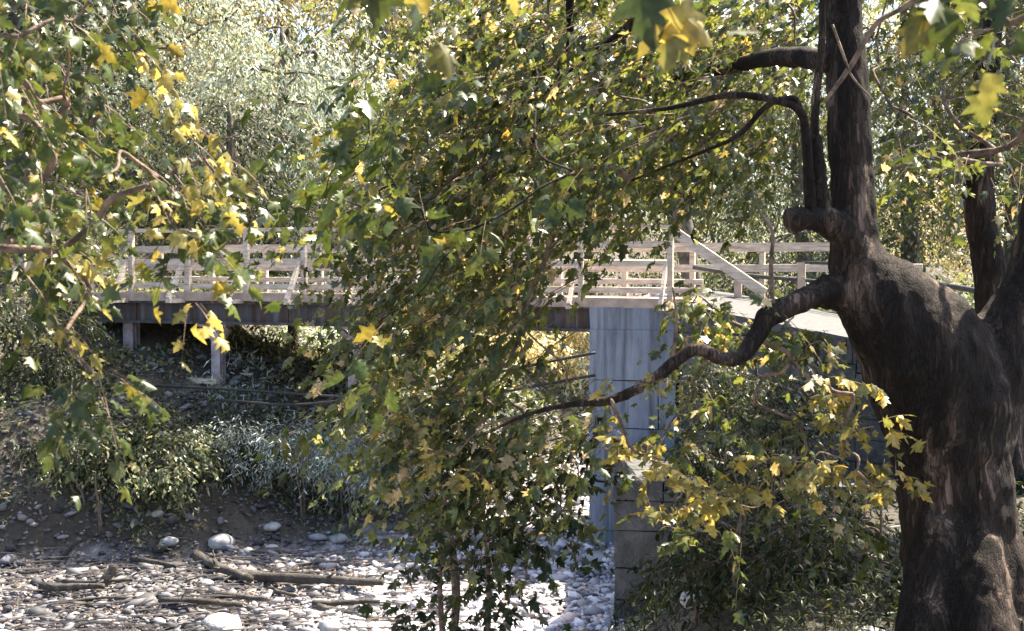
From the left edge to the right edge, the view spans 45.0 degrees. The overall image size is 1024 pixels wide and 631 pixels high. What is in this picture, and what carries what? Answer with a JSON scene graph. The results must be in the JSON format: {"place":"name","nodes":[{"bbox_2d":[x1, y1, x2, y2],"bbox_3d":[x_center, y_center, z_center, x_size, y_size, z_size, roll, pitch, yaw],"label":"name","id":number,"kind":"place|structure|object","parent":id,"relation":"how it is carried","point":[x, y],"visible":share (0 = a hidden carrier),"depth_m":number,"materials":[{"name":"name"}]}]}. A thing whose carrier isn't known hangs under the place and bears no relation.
{"place":"outdoors","nodes":[
{"label":"outdoors","id":0,"kind":"place"},
{"bbox_2d":[0,0,1023,630],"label":"ground","id":1,"kind":"structure","parent":0,"point":[152,334],"depth_m":19.06,"materials":[{"name":"grey gravel"}]},
{"bbox_2d":[51,537,80,566],"bbox_3d":[-6.492,3.453,17.953,0.443,0.455,0.117,0,1,-13],"label":"driftwood log","id":2,"kind":"object","parent":1,"relation":"on","point":[69,549],"visible":0.93,"depth_m":17.95,"materials":[{"name":"wood"}]},
{"bbox_2d":[0,289,136,397],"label":"bush","id":3,"kind":"object","parent":1,"relation":"on","point":[82,325],"visible":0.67,"depth_m":20.16,"materials":[{"name":"green plant"}]},
{"bbox_2d":[0,416,145,506],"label":"bush","id":4,"kind":"object","parent":1,"relation":"on","point":[35,454],"visible":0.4,"depth_m":18.52,"materials":[{"name":"green plant"}]},
{"bbox_2d":[49,595,120,604],"bbox_3d":[-5.492,3.663,15.896,0.896,0.093,0.059,0,1,-8],"label":"driftwood log","id":5,"kind":"object","parent":1,"relation":"on","point":[96,598],"visible":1,"depth_m":15.89,"materials":[{"name":"wood"}]},
{"bbox_2d":[14,410,173,533],"bbox_3d":[-6.199,2.308,18.650,2.014,1.835,1.955,1,2,30],"label":"bush","id":6,"kind":"object","parent":1,"relation":"on","point":[87,458],"visible":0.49,"depth_m":18.57,"materials":[{"name":"green plant"}]},
{"bbox_2d":[61,577,132,582],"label":"driftwood log","id":7,"kind":"object","parent":1,"relation":"on","point":[96,581],"visible":0.8,"depth_m":16.64,"materials":[{"name":"wood"}]},
{"bbox_2d":[91,509,103,524],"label":"driftwood log","id":8,"kind":"object","parent":1,"relation":"on","point":[95,514],"visible":0.65,"depth_m":18.58,"materials":[{"name":"brown wood"}]},
{"bbox_2d":[97,563,117,586],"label":"driftwood log","id":9,"kind":"object","parent":1,"relation":"on","point":[106,577],"visible":0.91,"depth_m":16.45,"materials":[{"name":"wood"}]},
{"bbox_2d":[0,0,226,189],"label":"background tree","id":10,"kind":"object","parent":1,"relation":"on","point":[15,17],"visible":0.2,"depth_m":26.67,"materials":[{"name":"green plant"}]},
{"bbox_2d":[107,621,125,629],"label":"boulder","id":11,"kind":"object","parent":1,"relation":"on","point":[117,625],"visible":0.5,"depth_m":14.87,"materials":[{"name":"grey stone"}]},
{"bbox_2d":[114,591,160,599],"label":"driftwood log","id":12,"kind":"object","parent":1,"relation":"on","point":[123,597],"visible":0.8,"depth_m":15.94,"materials":[{"name":"wood"}]},
{"bbox_2d":[0,0,283,510],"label":"maple tree","id":13,"kind":"object","parent":1,"relation":"on","point":[45,125],"visible":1,"depth_m":4.26,"materials":[{"name":"green plant"}]},
{"bbox_2d":[70,447,226,519],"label":"bush","id":14,"kind":"object","parent":1,"relation":"on","point":[154,479],"visible":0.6,"depth_m":18.65,"materials":[{"name":"green plant"}]},
{"bbox_2d":[84,401,213,478],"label":"bush","id":15,"kind":"object","parent":1,"relation":"on","point":[139,423],"visible":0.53,"depth_m":19.14,"materials":[{"name":"green plant"}]},
{"bbox_2d":[1,0,313,192],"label":"background tree","id":16,"kind":"object","parent":1,"relation":"on","point":[174,38],"visible":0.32,"depth_m":30.06,"materials":[{"name":"green plant"}]},
{"bbox_2d":[151,510,163,517],"bbox_3d":[-5.397,3.023,18.821,0.196,0.136,0.152,-13,-1,-12],"label":"boulder","id":17,"kind":"object","parent":1,"relation":"on","point":[156,513],"visible":0.89,"depth_m":18.77,"materials":[{"name":"grey stone"}]},
{"bbox_2d":[154,618,165,625],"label":"boulder","id":18,"kind":"object","parent":1,"relation":"on","point":[159,620],"visible":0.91,"depth_m":15.18,"materials":[{"name":"white stone"}]},
{"bbox_2d":[160,537,178,546],"bbox_3d":[-5.155,3.390,18.534,0.304,0.153,0.249,-11,-2,21],"label":"boulder","id":19,"kind":"object","parent":1,"relation":"on","point":[170,541],"visible":0.91,"depth_m":18.44,"materials":[{"name":"white stone"}]},
{"bbox_2d":[126,412,233,510],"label":"bush","id":20,"kind":"object","parent":1,"relation":"on","point":[203,463],"visible":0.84,"depth_m":18.86,"materials":[{"name":"green plant"}]},
{"bbox_2d":[199,579,213,586],"bbox_3d":[-4.215,3.704,17.025,0.223,0.147,0.170,5,0,-9],"label":"boulder","id":21,"kind":"object","parent":1,"relation":"on","point":[206,581],"visible":0.53,"depth_m":16.98,"materials":[{"name":"white stone"}]},
{"bbox_2d":[110,0,309,97],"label":"background tree","id":22,"kind":"object","parent":1,"relation":"on","point":[186,44],"depth_m":44.50,"materials":[{"name":"green plant"}]},
{"bbox_2d":[205,550,217,561],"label":"driftwood log","id":23,"kind":"object","parent":1,"relation":"on","point":[210,555],"visible":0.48,"depth_m":17.68,"materials":[{"name":"wood"}]},
{"bbox_2d":[208,533,234,549],"bbox_3d":[-4.385,3.432,18.675,0.422,0.278,0.322,8,-3,-28],"label":"boulder","id":24,"kind":"object","parent":1,"relation":"on","point":[219,541],"visible":0.89,"depth_m":18.55,"materials":[{"name":"white stone"}]},
{"bbox_2d":[202,613,241,629],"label":"boulder","id":25,"kind":"object","parent":1,"relation":"on","point":[217,621],"visible":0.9,"depth_m":14.83,"materials":[{"name":"white stone"}]},
{"bbox_2d":[192,551,253,581],"bbox_3d":[-4.113,3.520,17.320,0.272,0.219,1.553,-1,2,-40],"label":"driftwood log","id":26,"kind":"object","parent":1,"relation":"on","point":[219,567],"visible":0.99,"depth_m":17.27,"materials":[{"name":"brown wood"}]},
{"bbox_2d":[95,55,357,291],"bbox_3d":[-6.429,-3.050,27.281,5.715,5.482,6.286,-1,2,-29],"label":"background tree","id":27,"kind":"object","parent":1,"relation":"on","point":[232,137],"visible":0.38,"depth_m":26.68,"materials":[{"name":"green plant"}]},
{"bbox_2d":[160,407,298,487],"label":"bush","id":28,"kind":"object","parent":1,"relation":"on","point":[238,451],"visible":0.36,"depth_m":19.65,"materials":[{"name":"green plant"}]},
{"bbox_2d":[222,624,241,630],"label":"boulder","id":29,"kind":"object","parent":1,"relation":"on","point":[234,626],"visible":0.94,"depth_m":14.74,"materials":[{"name":"white stone"}]},
{"bbox_2d":[184,400,297,471],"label":"bush","id":30,"kind":"object","parent":1,"relation":"on","point":[239,422],"visible":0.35,"depth_m":19.79,"materials":[{"name":"green plant"}]},
{"bbox_2d":[178,406,310,497],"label":"bush","id":31,"kind":"object","parent":1,"relation":"on","point":[233,436],"visible":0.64,"depth_m":19.37,"materials":[{"name":"green plant"}]},
{"bbox_2d":[237,508,253,517],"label":"driftwood log","id":32,"kind":"object","parent":1,"relation":"on","point":[248,514],"visible":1,"depth_m":19.14,"materials":[{"name":"brown wood"}]},
{"bbox_2d":[0,342,506,624],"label":"fallen leaves","id":33,"kind":"object","parent":1,"relation":"on","point":[91,614],"visible":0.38,"depth_m":19.16,"materials":[{"name":"brown plant"}]},
{"bbox_2d":[0,537,533,630],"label":"twig litter","id":34,"kind":"object","parent":1,"relation":"on","point":[94,620],"visible":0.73,"depth_m":16.14,"materials":[{"name":"brown wood"}]},
{"bbox_2d":[101,0,438,272],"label":"background tree","id":35,"kind":"object","parent":1,"relation":"on","point":[279,77],"visible":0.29,"depth_m":30.22,"materials":[{"name":"green plant"}]},
{"bbox_2d":[263,522,280,530],"bbox_3d":[-3.719,3.272,19.125,0.286,0.164,0.224,3,0,4],"label":"boulder","id":36,"kind":"object","parent":1,"relation":"on","point":[273,526],"visible":1,"depth_m":19.05,"materials":[{"name":"grey stone"}]},
{"bbox_2d":[266,544,277,550],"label":"boulder","id":37,"kind":"object","parent":1,"relation":"on","point":[271,545],"visible":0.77,"depth_m":18.64,"materials":[{"name":"grey stone"}]},
{"bbox_2d":[273,588,297,596],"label":"driftwood log","id":38,"kind":"object","parent":1,"relation":"on","point":[278,591],"visible":1,"depth_m":16.30,"materials":[{"name":"wood"}]},
{"bbox_2d":[115,0,469,193],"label":"background tree","id":39,"kind":"object","parent":1,"relation":"on","point":[290,3],"visible":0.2,"depth_m":37.55,"materials":[{"name":"green plant"}]},
{"bbox_2d":[0,18,607,556],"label":"undergrowth","id":40,"kind":"object","parent":1,"relation":"on","point":[244,334],"visible":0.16,"depth_m":21.67,"materials":[{"name":"green plant"}]},
{"bbox_2d":[237,404,374,521],"bbox_3d":[-3.205,2.418,19.582,2.237,2.121,2.020,0,1,0],"label":"bush","id":41,"kind":"object","parent":1,"relation":"on","point":[273,465],"visible":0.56,"depth_m":19.42,"materials":[{"name":"green plant"}]},
{"bbox_2d":[318,619,340,630],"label":"boulder","id":42,"kind":"object","parent":1,"relation":"on","point":[330,625],"visible":1,"depth_m":14.55,"materials":[{"name":"white stone"}]},
{"bbox_2d":[0,294,666,630],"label":"gravel","id":43,"kind":"structure","parent":1,"relation":"on","point":[575,599],"depth_m":17.11,"materials":[{"name":"grey gravel"}]},
{"bbox_2d":[38,582,104,591],"bbox_3d":[-5.834,3.598,16.340,1.096,0.223,0.134,1,1,26],"label":"driftwood log","id":44,"kind":"object","parent":43,"relation":"on","point":[60,587],"visible":1,"depth_m":16.33,"materials":[{"name":"brown wood"}]},
{"bbox_2d":[129,556,177,567],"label":"driftwood log","id":45,"kind":"object","parent":43,"relation":"on","point":[145,560],"visible":1,"depth_m":17.69,"materials":[{"name":"wood"}]},
{"bbox_2d":[160,592,242,606],"bbox_3d":[-3.922,3.577,15.570,1.076,0.175,0.150,0,1,10],"label":"driftwood log","id":46,"kind":"object","parent":43,"relation":"on","point":[204,601],"visible":0.96,"depth_m":15.57,"materials":[{"name":"wood"}]},
{"bbox_2d":[213,592,269,600],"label":"driftwood log","id":47,"kind":"object","parent":43,"relation":"on","point":[249,597],"visible":0.98,"depth_m":15.77,"materials":[{"name":"wood"}]},
{"bbox_2d":[264,570,316,574],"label":"driftwood log","id":48,"kind":"object","parent":43,"relation":"on","point":[289,572],"visible":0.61,"depth_m":17.39,"materials":[{"name":"brown wood"}]},
{"bbox_2d":[227,562,383,585],"bbox_3d":[-2.811,3.552,16.813,2.355,0.277,0.214,0,1,20],"label":"driftwood log","id":49,"kind":"object","parent":43,"relation":"on","point":[270,576],"visible":0.95,"depth_m":16.72,"materials":[{"name":"wood"}]},
{"bbox_2d":[312,595,379,605],"bbox_3d":[-2.105,3.627,15.675,0.860,0.143,0.112,0,1,0],"label":"driftwood log","id":50,"kind":"object","parent":43,"relation":"on","point":[342,602],"visible":0.92,"depth_m":15.64,"materials":[{"name":"wood"}]},
{"bbox_2d":[328,533,347,543],"bbox_3d":[-2.742,3.507,19.422,0.318,0.163,0.257,0,-2,-17],"label":"boulder","id":51,"kind":"object","parent":1,"relation":"on","point":[338,538],"visible":1,"depth_m":19.33,"materials":[{"name":"grey stone"}]},
{"bbox_2d":[288,417,403,537],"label":"bush","id":52,"kind":"object","parent":1,"relation":"on","point":[360,478],"visible":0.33,"depth_m":19.63,"materials":[{"name":"green plant"}]},
{"bbox_2d":[316,602,378,620],"bbox_3d":[-2.064,3.670,15.256,0.923,0.116,0.179,1,2,30],"label":"driftwood log","id":53,"kind":"object","parent":1,"relation":"on","point":[321,607],"visible":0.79,"depth_m":15.35,"materials":[{"name":"wood"}]},
{"bbox_2d":[356,624,367,630],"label":"boulder","id":54,"kind":"object","parent":1,"relation":"on","point":[361,629],"visible":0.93,"depth_m":14.72,"materials":[{"name":"white stone"}]},
{"bbox_2d":[222,0,529,256],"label":"background tree","id":55,"kind":"object","parent":1,"relation":"on","point":[388,31],"visible":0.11,"depth_m":35.32,"materials":[{"name":"green plant"}]},
{"bbox_2d":[296,329,461,386],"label":"bush","id":56,"kind":"object","parent":1,"relation":"on","point":[324,351],"visible":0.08,"depth_m":22.71,"materials":[{"name":"green plant"}]},
{"bbox_2d":[339,421,423,480],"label":"bush","id":57,"kind":"object","parent":1,"relation":"on","point":[379,444],"depth_m":21.25,"materials":[{"name":"green plant"}]},
{"bbox_2d":[192,252,589,497],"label":"silver undergrowth","id":58,"kind":"object","parent":1,"relation":"on","point":[308,329],"visible":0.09,"depth_m":23.41,"materials":[{"name":"green plant"}]},
{"bbox_2d":[336,415,451,525],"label":"bush","id":59,"kind":"object","parent":1,"relation":"on","point":[396,512],"visible":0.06,"depth_m":20.08,"materials":[{"name":"green plant"}]},
{"bbox_2d":[9,225,922,498],"bbox_3d":[-2.626,0.831,21.733,18.650,4.699,3.599,0,1,19],"label":"footbridge","id":60,"kind":"object","parent":1,"relation":"on","point":[135,309],"visible":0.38,"depth_m":21.02,"materials":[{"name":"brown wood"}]},
{"bbox_2d":[119,374,595,401],"bbox_3d":[-4.068,1.079,19.875,11.029,0.490,0.204,0,1,16],"label":"cable","id":61,"kind":"object","parent":60,"relation":"hanging from","point":[323,395],"visible":0.46,"depth_m":19.70,"materials":[{"name":"grey metal"}]},
{"bbox_2d":[327,0,617,178],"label":"background tree","id":62,"kind":"object","parent":1,"relation":"on","point":[445,21],"visible":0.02,"depth_m":45.59,"materials":[{"name":"green plant"}]},
{"bbox_2d":[429,330,562,391],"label":"bush","id":63,"kind":"object","parent":1,"relation":"on","point":[535,347],"visible":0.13,"depth_m":27.27,"materials":[{"name":"green plant"}]},
{"bbox_2d":[353,368,641,630],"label":"maple sapling","id":64,"kind":"object","parent":1,"relation":"on","point":[507,549],"visible":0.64,"depth_m":8.17,"materials":[{"name":"green plant"}]},
{"bbox_2d":[485,331,588,396],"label":"bush","id":65,"kind":"object","parent":1,"relation":"on","point":[570,341],"visible":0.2,"depth_m":31.02,"materials":[{"name":"green plant"}]},
{"bbox_2d":[452,0,705,294],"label":"background tree","id":66,"kind":"object","parent":1,"relation":"on","point":[587,255],"visible":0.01,"depth_m":39.51,"materials":[{"name":"green plant"}]},
{"bbox_2d":[582,551,605,560],"bbox_3d":[1.241,3.556,18.073,0.441,0.219,0.356,-1,-1,7],"label":"boulder","id":67,"kind":"object","parent":1,"relation":"on","point":[598,554],"visible":0.29,"depth_m":17.97,"materials":[{"name":"grey stone"}]},
{"bbox_2d":[226,0,1023,630],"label":"plane tree","id":68,"kind":"object","parent":1,"relation":"on","point":[942,374],"visible":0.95,"depth_m":7.30,"materials":[{"name":"green plant"}]},
{"bbox_2d":[589,307,678,542],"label":"bridge pier","id":69,"kind":"structure","parent":1,"relation":"on","point":[617,356],"depth_m":18.82,"materials":[{"name":"concrete"}]},
{"bbox_2d":[217,351,595,405],"bbox_3d":[-1.707,0.972,19.017,6.045,0.913,0.130,0,1,12],"label":"cable","id":70,"kind":"object","parent":69,"relation":"attached to","point":[326,402],"visible":0.6,"depth_m":19.30,"materials":[{"name":"grey metal"}]},
{"bbox_2d":[652,63,703,295],"bbox_3d":[1.204,-4.104,24.979,7.943,15.473,5.676,0,1,0],"label":"leaning tree","id":71,"kind":"object","parent":1,"relation":"on","point":[683,257],"visible":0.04,"depth_m":24.88,"materials":[{"name":"green plant"}]},
{"bbox_2d":[342,0,1023,126],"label":"maple tree","id":72,"kind":"object","parent":1,"relation":"on","point":[930,26],"visible":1,"depth_m":2.52,"materials":[{"name":"yellow plant"}]},
{"bbox_2d":[549,0,826,334],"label":"background tree","id":73,"kind":"object","parent":1,"relation":"on","point":[669,221],"visible":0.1,"depth_m":35.17,"materials":[{"name":"green plant"}]},
{"bbox_2d":[680,585,707,608],"bbox_3d":[1.710,2.550,11.324,0.381,0.218,0.298,-17,8,-23],"label":"boulder","id":74,"kind":"object","parent":1,"relation":"on","point":[682,598],"visible":0.1,"depth_m":11.25,"materials":[{"name":"grey stone"}]},
{"bbox_2d":[615,483,810,630],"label":"shrub","id":75,"kind":"object","parent":1,"relation":"on","point":[648,583],"visible":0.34,"depth_m":9.79,"materials":[{"name":"green plant"}]},
{"bbox_2d":[659,342,779,467],"bbox_3d":[2.636,1.675,15.373,1.605,2.671,1.744,0,1,0],"label":"shrub","id":76,"kind":"object","parent":1,"relation":"on","point":[728,392],"visible":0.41,"depth_m":15.20,"materials":[{"name":"green plant"}]},
{"bbox_2d":[649,418,796,523],"bbox_3d":[2.521,2.082,14.735,1.823,1.833,1.432,0,1,14],"label":"shrub","id":77,"kind":"object","parent":1,"relation":"on","point":[700,470],"visible":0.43,"depth_m":14.60,"materials":[{"name":"green plant"}]},
{"bbox_2d":[657,444,811,567],"bbox_3d":[2.333,2.009,12.493,1.763,1.436,1.618,0,1,0],"label":"shrub","id":78,"kind":"object","parent":1,"relation":"on","point":[672,494],"visible":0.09,"depth_m":12.56,"materials":[{"name":"green plant"}]},
{"bbox_2d":[639,469,859,623],"bbox_3d":[1.834,1.823,9.424,1.720,1.415,1.796,0,1,0],"label":"shrub","id":79,"kind":"object","parent":1,"relation":"on","point":[723,581],"visible":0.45,"depth_m":9.40,"materials":[{"name":"green plant"}]},
{"bbox_2d":[633,0,920,296],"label":"background tree","id":80,"kind":"object","parent":1,"relation":"on","point":[749,257],"visible":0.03,"depth_m":43.22,"materials":[{"name":"green plant"}]},
{"bbox_2d":[711,370,874,522],"bbox_3d":[2.974,1.550,13.230,1.702,1.978,1.577,0,1,0],"label":"shrub","id":81,"kind":"object","parent":1,"relation":"on","point":[773,404],"visible":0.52,"depth_m":13.07,"materials":[{"name":"green plant"}]},
{"bbox_2d":[706,434,879,548],"bbox_3d":[2.587,1.742,11.546,1.788,1.302,1.619,0,1,0],"label":"shrub","id":82,"kind":"object","parent":1,"relation":"on","point":[778,495],"visible":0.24,"depth_m":11.45,"materials":[{"name":"green plant"}]},
{"bbox_2d":[583,473,1023,630],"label":"bank weeds","id":83,"kind":"object","parent":1,"relation":"on","point":[653,608],"visible":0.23,"depth_m":8.58,"materials":[{"name":"green plant"}]},
{"bbox_2d":[648,0,961,311],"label":"background tree","id":84,"kind":"object","parent":1,"relation":"on","point":[796,185],"visible":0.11,"depth_m":32.08,"materials":[{"name":"green plant"}]},
{"bbox_2d":[715,450,902,629],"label":"shrub","id":85,"kind":"object","parent":1,"relation":"on","point":[846,564],"visible":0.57,"depth_m":8.51,"materials":[{"name":"green plant"}]},
{"bbox_2d":[613,444,1023,619],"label":"stone wall","id":86,"kind":"structure","parent":1,"relation":"on","point":[633,536],"depth_m":15.02,"materials":[{"name":"grey stone"}]},
{"bbox_2d":[673,302,1023,488],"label":"retaining wall","id":87,"kind":"structure","parent":1,"relation":"on","point":[876,452],"depth_m":16.54,"materials":[{"name":"stone"}]},
{"bbox_2d":[733,271,973,311],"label":"undergrowth","id":88,"kind":"object","parent":1,"relation":"on","point":[968,297],"visible":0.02,"depth_m":23.68,"materials":[{"name":"green plant"}]},
{"bbox_2d":[726,0,1023,291],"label":"background tree","id":89,"kind":"object","parent":1,"relation":"on","point":[910,249],"visible":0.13,"depth_m":33.44,"materials":[{"name":"green plant"}]},
{"bbox_2d":[804,0,1023,284],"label":"background tree","id":90,"kind":"object","parent":1,"relation":"on","point":[955,266],"visible":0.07,"depth_m":45.29,"materials":[{"name":"green plant"}]},
{"bbox_2d":[809,0,1023,472],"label":"alder tree","id":91,"kind":"object","parent":1,"relation":"on","point":[988,260],"visible":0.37,"depth_m":10.51,"materials":[{"name":"green plant"}]},
{"bbox_2d":[862,0,1023,267],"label":"background tree","id":92,"kind":"object","parent":1,"relation":"on","point":[1009,215],"visible":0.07,"depth_m":33.70,"materials":[{"name":"green plant"}]},
{"bbox_2d":[209,0,1022,292],"label":"sky","id":93,"kind":"structure","parent":0,"point":[890,8],"materials":[{"name":"white"}]},
{"bbox_2d":[670,291,846,336],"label":"path","id":94,"kind":"structure","parent":0,"point":[819,319],"depth_m":19.14,"materials":[{"name":"beige concrete"}]},
{"bbox_2d":[692,261,973,313],"bbox_3d":[5.391,-0.251,19.274,5.764,1.243,0.832,1,2,44],"label":"guard rail","id":95,"kind":"object","parent":94,"relation":"on","point":[800,280],"visible":0.27,"depth_m":20.17,"materials":[{"name":"grey wood"}]},
{"bbox_2d":[858,626,878,630],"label":"boulder","id":96,"kind":"object","parent":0,"point":[871,628],"visible":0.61,"depth_m":7.70,"materials":[{"name":"white stone"}]}
]}

